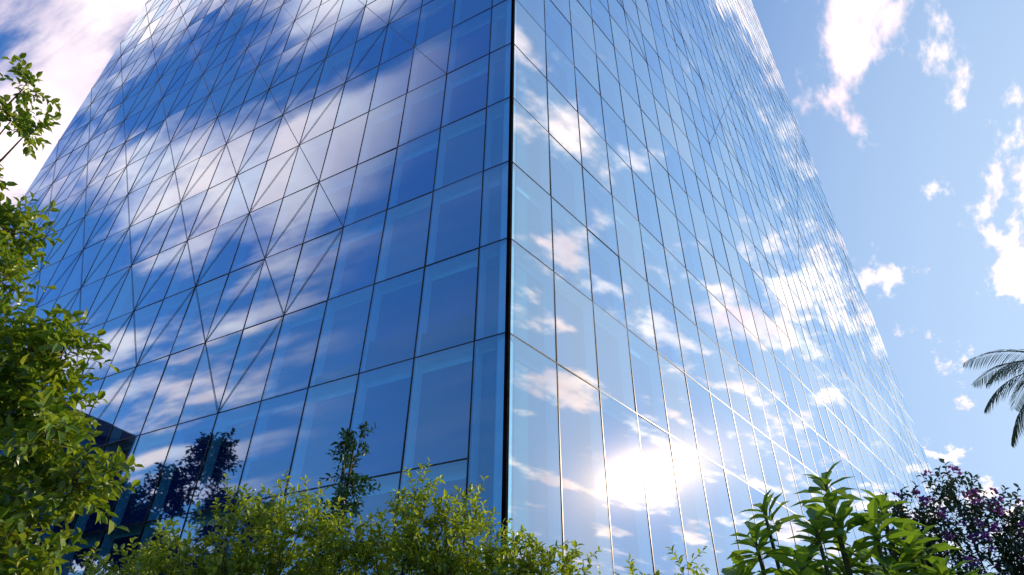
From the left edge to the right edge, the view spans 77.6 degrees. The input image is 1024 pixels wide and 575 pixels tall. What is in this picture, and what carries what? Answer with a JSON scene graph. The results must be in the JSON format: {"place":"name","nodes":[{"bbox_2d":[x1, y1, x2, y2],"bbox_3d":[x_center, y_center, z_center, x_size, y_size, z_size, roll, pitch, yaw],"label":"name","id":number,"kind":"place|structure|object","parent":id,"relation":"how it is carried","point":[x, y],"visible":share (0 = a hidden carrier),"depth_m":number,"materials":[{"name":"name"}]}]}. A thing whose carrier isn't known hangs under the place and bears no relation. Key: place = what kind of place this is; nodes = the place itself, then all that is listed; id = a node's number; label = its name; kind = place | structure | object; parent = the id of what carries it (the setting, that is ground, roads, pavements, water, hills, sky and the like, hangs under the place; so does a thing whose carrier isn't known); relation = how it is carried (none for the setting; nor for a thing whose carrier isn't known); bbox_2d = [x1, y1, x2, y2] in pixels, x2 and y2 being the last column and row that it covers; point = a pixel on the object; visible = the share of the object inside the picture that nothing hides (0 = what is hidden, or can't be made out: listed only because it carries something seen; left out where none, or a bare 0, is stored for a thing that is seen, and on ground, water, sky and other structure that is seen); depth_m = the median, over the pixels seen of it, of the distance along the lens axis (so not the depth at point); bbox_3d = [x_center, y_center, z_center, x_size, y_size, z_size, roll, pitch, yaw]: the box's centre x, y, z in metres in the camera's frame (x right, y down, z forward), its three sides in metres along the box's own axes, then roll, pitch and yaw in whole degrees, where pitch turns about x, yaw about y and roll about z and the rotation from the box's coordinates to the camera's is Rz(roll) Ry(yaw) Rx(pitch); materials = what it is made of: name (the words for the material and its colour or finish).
{"place":"outdoors","nodes":[
{"label":"outdoors","id":0,"kind":"place"},
{"bbox_2d":[0,0,1023,574],"label":"sky","id":1,"kind":"structure","parent":0,"point":[909,114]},
{"label":"ground","id":2,"kind":"structure","parent":0,"visible":0},
{"bbox_2d":[0,53,144,574],"bbox_3d":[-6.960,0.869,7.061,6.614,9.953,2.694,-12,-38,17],"label":"broadleaf tree","id":3,"kind":"object","parent":2,"relation":"on","point":[44,409],"visible":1,"depth_m":6.33,"materials":[{"name":"green plant"}]},
{"bbox_2d":[65,518,210,574],"bbox_3d":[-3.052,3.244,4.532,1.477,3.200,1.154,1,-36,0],"label":"garden shrub","id":4,"kind":"object","parent":2,"relation":"on","point":[157,563],"visible":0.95,"depth_m":5.14,"materials":[{"name":"green plant"}]},
{"bbox_2d":[163,470,364,574],"bbox_3d":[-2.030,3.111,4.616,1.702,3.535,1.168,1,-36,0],"label":"garden shrub","id":5,"kind":"object","parent":2,"relation":"on","point":[270,563],"visible":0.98,"depth_m":5.21,"materials":[{"name":"green plant"}]},
{"bbox_2d":[281,421,380,574],"bbox_3d":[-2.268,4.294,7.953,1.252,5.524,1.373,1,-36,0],"label":"slender tree","id":6,"kind":"object","parent":2,"relation":"on","point":[344,490],"visible":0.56,"depth_m":9.08,"materials":[{"name":"green plant"}]},
{"bbox_2d":[298,457,478,574],"bbox_3d":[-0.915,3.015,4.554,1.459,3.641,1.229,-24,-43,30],"label":"garden shrub","id":7,"kind":"object","parent":2,"relation":"on","point":[406,545],"visible":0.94,"depth_m":5.15,"materials":[{"name":"green plant"}]},
{"bbox_2d":[0,0,968,574],"bbox_3d":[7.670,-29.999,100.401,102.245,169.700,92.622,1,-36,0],"label":"glass skyscraper","id":8,"kind":"structure","parent":2,"relation":"on","point":[572,270],"depth_m":31.60,"materials":[{"name":"blue glass"}]},
{"bbox_2d":[415,475,583,574],"bbox_3d":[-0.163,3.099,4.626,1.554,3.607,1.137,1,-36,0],"label":"garden shrub","id":9,"kind":"object","parent":2,"relation":"on","point":[473,565],"visible":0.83,"depth_m":5.18,"materials":[{"name":"green plant"}]},
{"bbox_2d":[547,540,601,574],"bbox_3d":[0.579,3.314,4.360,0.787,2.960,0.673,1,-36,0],"label":"garden shrub","id":10,"kind":"object","parent":2,"relation":"on","point":[584,569],"visible":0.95,"depth_m":5.06,"materials":[{"name":"green plant"}]},
{"bbox_2d":[612,544,710,574],"bbox_3d":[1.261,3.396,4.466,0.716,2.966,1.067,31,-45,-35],"label":"garden shrub","id":11,"kind":"object","parent":2,"relation":"on","point":[632,566],"visible":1,"depth_m":5.13,"materials":[{"name":"green plant"}]},
{"bbox_2d":[721,460,994,574],"bbox_3d":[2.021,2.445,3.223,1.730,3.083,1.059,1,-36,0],"label":"frangipani shrub","id":12,"kind":"object","parent":2,"relation":"on","point":[801,562],"visible":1,"depth_m":3.72,"materials":[{"name":"green plant"}]},
{"bbox_2d":[864,458,1023,574],"bbox_3d":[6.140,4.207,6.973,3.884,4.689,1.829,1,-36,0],"label":"purple flowering bush","id":13,"kind":"object","parent":2,"relation":"on","point":[1006,559],"visible":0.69,"depth_m":7.86,"materials":[{"name":"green plant"}]},
{"bbox_2d":[963,349,1023,447],"bbox_3d":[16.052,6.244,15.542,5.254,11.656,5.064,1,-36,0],"label":"palm tree","id":14,"kind":"object","parent":2,"relation":"on","point":[1016,428],"visible":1,"depth_m":18.82,"materials":[{"name":"green plant"}]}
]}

